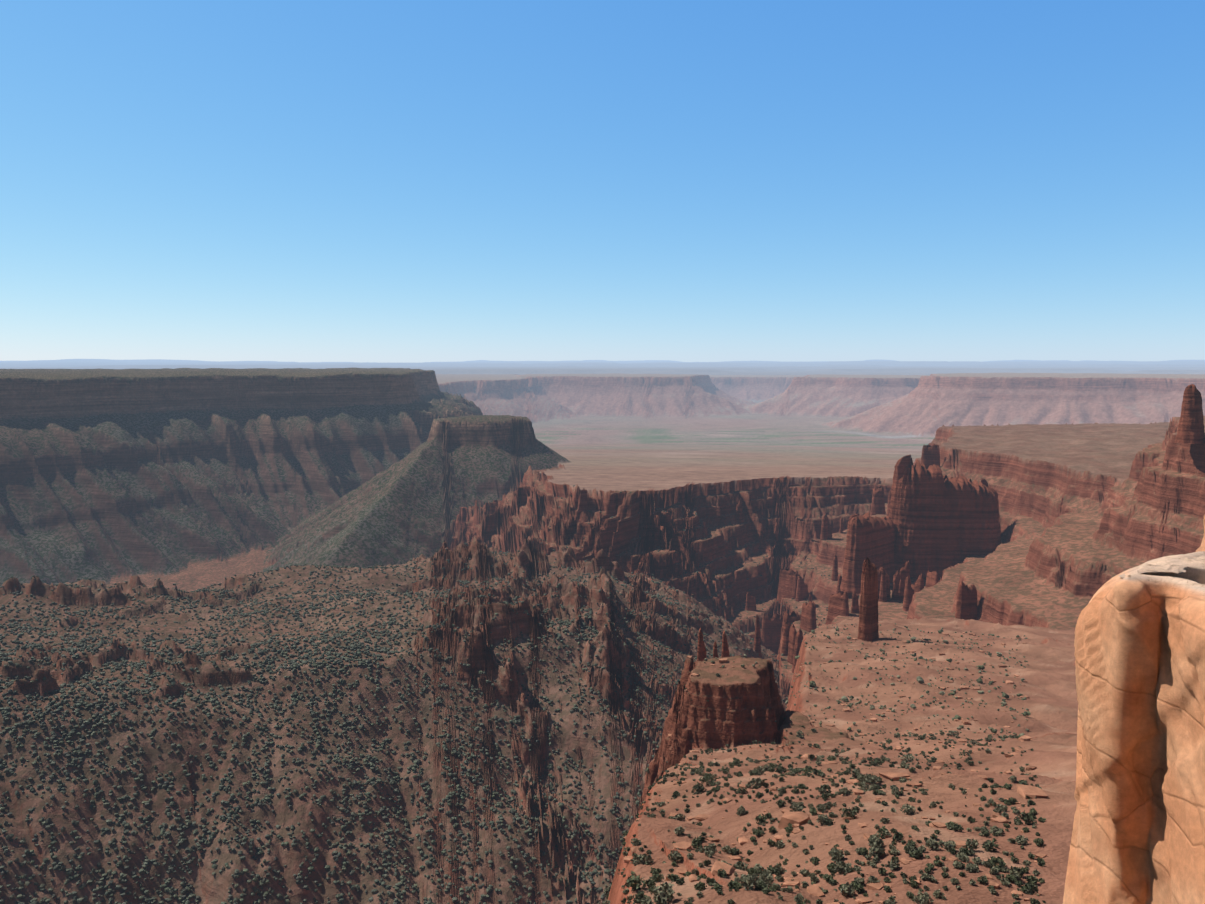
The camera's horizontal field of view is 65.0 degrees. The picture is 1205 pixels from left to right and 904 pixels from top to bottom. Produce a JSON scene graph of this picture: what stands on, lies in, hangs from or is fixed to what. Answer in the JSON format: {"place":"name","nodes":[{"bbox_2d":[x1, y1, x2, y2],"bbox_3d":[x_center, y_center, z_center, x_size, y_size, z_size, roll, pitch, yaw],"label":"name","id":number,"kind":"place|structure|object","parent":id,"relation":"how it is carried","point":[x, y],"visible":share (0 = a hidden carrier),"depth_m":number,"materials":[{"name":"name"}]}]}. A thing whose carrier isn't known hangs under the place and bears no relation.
{"place":"outdoors","nodes":[
{"label":"outdoors","id":0,"kind":"place"},
{"bbox_2d":[0,359,1204,903],"bbox_3d":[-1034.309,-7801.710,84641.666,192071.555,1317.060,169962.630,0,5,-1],"label":"canyon terrain","id":1,"kind":"structure","parent":0,"point":[182,475],"depth_m":1353.50,"materials":[{"name":"brown stone"}]},
{"bbox_2d":[0,485,831,903],"bbox_3d":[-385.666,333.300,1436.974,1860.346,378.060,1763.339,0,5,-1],"label":"shrubs","id":2,"kind":"object","parent":1,"relation":"on","point":[214,701],"visible":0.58,"depth_m":928.21,"materials":[{"name":"green plant"}]},
{"bbox_2d":[697,628,705,660],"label":"rock spire","id":3,"kind":"structure","parent":1,"relation":"on","point":[701,652],"depth_m":727.52,"materials":[{"name":"brown stone"}]},
{"bbox_2d":[713,640,718,657],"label":"rock spire","id":4,"kind":"structure","parent":1,"relation":"on","point":[715,653],"depth_m":742.67,"materials":[{"name":"brown stone"}]},
{"bbox_2d":[721,630,729,657],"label":"rock spire","id":5,"kind":"structure","parent":1,"relation":"on","point":[725,651],"depth_m":766.14,"materials":[{"name":"brown stone"}]},
{"bbox_2d":[736,498,742,522],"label":"rock spire","id":6,"kind":"structure","parent":1,"relation":"on","point":[739,514],"depth_m":2329.99,"materials":[{"name":"brown stone"}]},
{"bbox_2d":[745,592,755,610],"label":"tower","id":7,"kind":"structure","parent":1,"relation":"on","point":[750,603],"depth_m":2039.06,"materials":[{"name":"brown stone"}]},
{"bbox_2d":[754,614,761,657],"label":"rock spire","id":8,"kind":"structure","parent":1,"relation":"on","point":[757,645],"depth_m":1507.36,"materials":[{"name":"brown stone"}]},
{"bbox_2d":[760,613,782,654],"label":"tower","id":9,"kind":"structure","parent":1,"relation":"on","point":[771,632],"depth_m":1947.09,"materials":[{"name":"brown stone"}]},
{"bbox_2d":[775,523,777,542],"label":"rock spire","id":10,"kind":"structure","parent":1,"relation":"on","point":[776,533],"depth_m":2355.76,"materials":[{"name":"brown stone"}]},
{"bbox_2d":[779,620,790,669],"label":"tower","id":11,"kind":"structure","parent":1,"relation":"on","point":[785,641],"depth_m":1519.51,"materials":[{"name":"brown stone"}]},
{"bbox_2d":[777,566,797,604],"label":"tower","id":12,"kind":"structure","parent":1,"relation":"on","point":[787,586],"depth_m":2108.06,"materials":[{"name":"brown stone"}]},
{"bbox_2d":[777,611,800,660],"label":"tower","id":13,"kind":"structure","parent":1,"relation":"on","point":[793,616],"depth_m":1728.66,"materials":[{"name":"brown stone"}]},
{"bbox_2d":[787,624,796,664],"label":"rock spire","id":14,"kind":"structure","parent":1,"relation":"on","point":[792,633],"depth_m":1479.00,"materials":[{"name":"brown stone"}]},
{"bbox_2d":[792,628,802,672],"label":"rock spire","id":15,"kind":"structure","parent":1,"relation":"on","point":[798,639],"depth_m":1431.29,"materials":[{"name":"brown stone"}]},
{"bbox_2d":[796,574,808,601],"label":"rock spire","id":16,"kind":"structure","parent":1,"relation":"on","point":[802,591],"depth_m":2077.05,"materials":[{"name":"brown stone"}]},
{"bbox_2d":[800,601,816,631],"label":"tower","id":17,"kind":"structure","parent":1,"relation":"on","point":[808,619],"depth_m":1655.24,"materials":[{"name":"brown stone"}]},
{"bbox_2d":[598,673,1045,903],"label":"shrubs","id":18,"kind":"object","parent":1,"relation":"on","point":[1016,875],"depth_m":171.22,"materials":[{"name":"green plant"}]},
{"bbox_2d":[819,515,828,546],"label":"rock spire","id":19,"kind":"structure","parent":1,"relation":"on","point":[824,529],"depth_m":2250.65,"materials":[{"name":"brown stone"}]},
{"bbox_2d":[828,525,831,538],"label":"rock spire","id":20,"kind":"structure","parent":1,"relation":"on","point":[829,531],"depth_m":2259.95,"materials":[{"name":"brown stone"}]},
{"bbox_2d":[617,625,1047,903],"bbox_3d":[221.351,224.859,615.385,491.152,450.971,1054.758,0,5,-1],"label":"rocks","id":21,"kind":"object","parent":1,"relation":"on","point":[795,819],"depth_m":195.93,"materials":[{"name":"brown stone"}]},
{"bbox_2d":[831,555,837,580],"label":"rock spire","id":22,"kind":"structure","parent":1,"relation":"on","point":[834,576],"depth_m":2043.00,"materials":[{"name":"brown stone"}]},
{"bbox_2d":[825,591,848,624],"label":"butte","id":23,"kind":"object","parent":1,"relation":"on","point":[838,604],"depth_m":1586.53,"materials":[{"name":"brown stone"}]},
{"bbox_2d":[647,623,1030,772],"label":"slope shrubs","id":24,"kind":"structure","parent":1,"relation":"on","point":[920,680],"depth_m":690.57,"materials":[{"name":"green plant"}]},
{"bbox_2d":[839,518,842,532],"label":"rock spire","id":25,"kind":"structure","parent":1,"relation":"on","point":[841,526],"depth_m":2334.03,"materials":[{"name":"brown stone"}]},
{"bbox_2d":[836,573,852,596],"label":"rock spire","id":26,"kind":"structure","parent":1,"relation":"on","point":[839,584],"depth_m":1892.94,"materials":[{"name":"brown stone"}]},
{"bbox_2d":[851,592,858,613],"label":"rock spire","id":27,"kind":"structure","parent":1,"relation":"on","point":[855,606],"depth_m":1590.61,"materials":[{"name":"brown stone"}]},
{"bbox_2d":[840,512,894,593],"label":"butte","id":28,"kind":"object","parent":1,"relation":"on","point":[872,539],"visible":0.52,"depth_m":1784.34,"materials":[{"name":"brown stone"}]},
{"bbox_2d":[857,557,878,641],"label":"rock spire","id":29,"kind":"structure","parent":1,"relation":"on","point":[868,628],"depth_m":969.38,"materials":[{"name":"brown stone"}]},
{"bbox_2d":[870,485,885,515],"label":"tower","id":30,"kind":"structure","parent":1,"relation":"on","point":[878,504],"depth_m":2321.11,"materials":[{"name":"brown stone"}]},
{"bbox_2d":[877,566,882,600],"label":"rock spire","id":31,"kind":"structure","parent":1,"relation":"on","point":[879,571],"depth_m":1676.40,"materials":[{"name":"brown stone"}]},
{"bbox_2d":[879,567,886,601],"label":"rock spire","id":32,"kind":"structure","parent":1,"relation":"on","point":[883,595],"depth_m":1667.38,"materials":[{"name":"brown stone"}]},
{"bbox_2d":[886,573,890,599],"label":"rock spire","id":33,"kind":"structure","parent":1,"relation":"on","point":[888,586],"depth_m":1684.05,"materials":[{"name":"brown stone"}]},
{"bbox_2d":[886,490,891,516],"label":"rock spire","id":34,"kind":"structure","parent":1,"relation":"on","point":[888,505],"depth_m":2267.51,"materials":[{"name":"brown stone"}]},
{"bbox_2d":[891,561,909,599],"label":"tower","id":35,"kind":"structure","parent":1,"relation":"on","point":[902,573],"depth_m":1677.14,"materials":[{"name":"brown stone"}]},
{"bbox_2d":[898,579,910,600],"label":"rock spire","id":36,"kind":"structure","parent":1,"relation":"on","point":[901,589],"depth_m":1675.09,"materials":[{"name":"brown stone"}]},
{"bbox_2d":[902,575,913,610],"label":"rock spire","id":37,"kind":"structure","parent":1,"relation":"on","point":[908,594],"depth_m":1599.58,"materials":[{"name":"brown stone"}]},
{"bbox_2d":[911,573,923,592],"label":"rock spire","id":38,"kind":"structure","parent":1,"relation":"on","point":[918,586],"depth_m":1644.74,"materials":[{"name":"brown stone"}]},
{"bbox_2d":[921,443,939,469],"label":"butte","id":39,"kind":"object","parent":1,"relation":"on","point":[930,456],"depth_m":2251.49,"materials":[{"name":"brown stone"}]},
{"bbox_2d":[925,571,938,587],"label":"tower","id":40,"kind":"structure","parent":1,"relation":"on","point":[932,578],"depth_m":1748.82,"materials":[{"name":"brown stone"}]},
{"bbox_2d":[889,454,1001,577],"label":"butte","id":41,"kind":"object","parent":1,"relation":"on","point":[940,520],"visible":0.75,"depth_m":1831.62,"materials":[{"name":"brown stone"}]},
{"bbox_2d":[955,581,977,619],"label":"tower","id":42,"kind":"structure","parent":1,"relation":"on","point":[966,607],"depth_m":1330.45,"materials":[{"name":"brown stone"}]},
{"bbox_2d":[1063,551,1204,903],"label":"rock formation","id":43,"kind":"object","parent":1,"relation":"on","point":[1138,834],"visible":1,"depth_m":39.97,"materials":[{"name":"stone"}]},
{"bbox_2d":[1196,515,1204,551],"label":"ledge rock","id":44,"kind":"object","parent":43,"relation":"on","point":[1201,547],"visible":0.48,"depth_m":56.79,"materials":[{"name":"stone"}]},
{"bbox_2d":[1175,384,1204,443],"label":"rock spire","id":45,"kind":"object","parent":1,"relation":"on","point":[1191,426],"visible":0.98,"depth_m":1223.19,"materials":[{"name":"brown stone"}]},
{"bbox_2d":[0,0,1204,362],"label":"sky","id":46,"kind":"structure","parent":0,"point":[379,181],"materials":[{"name":"blue"}]}
]}

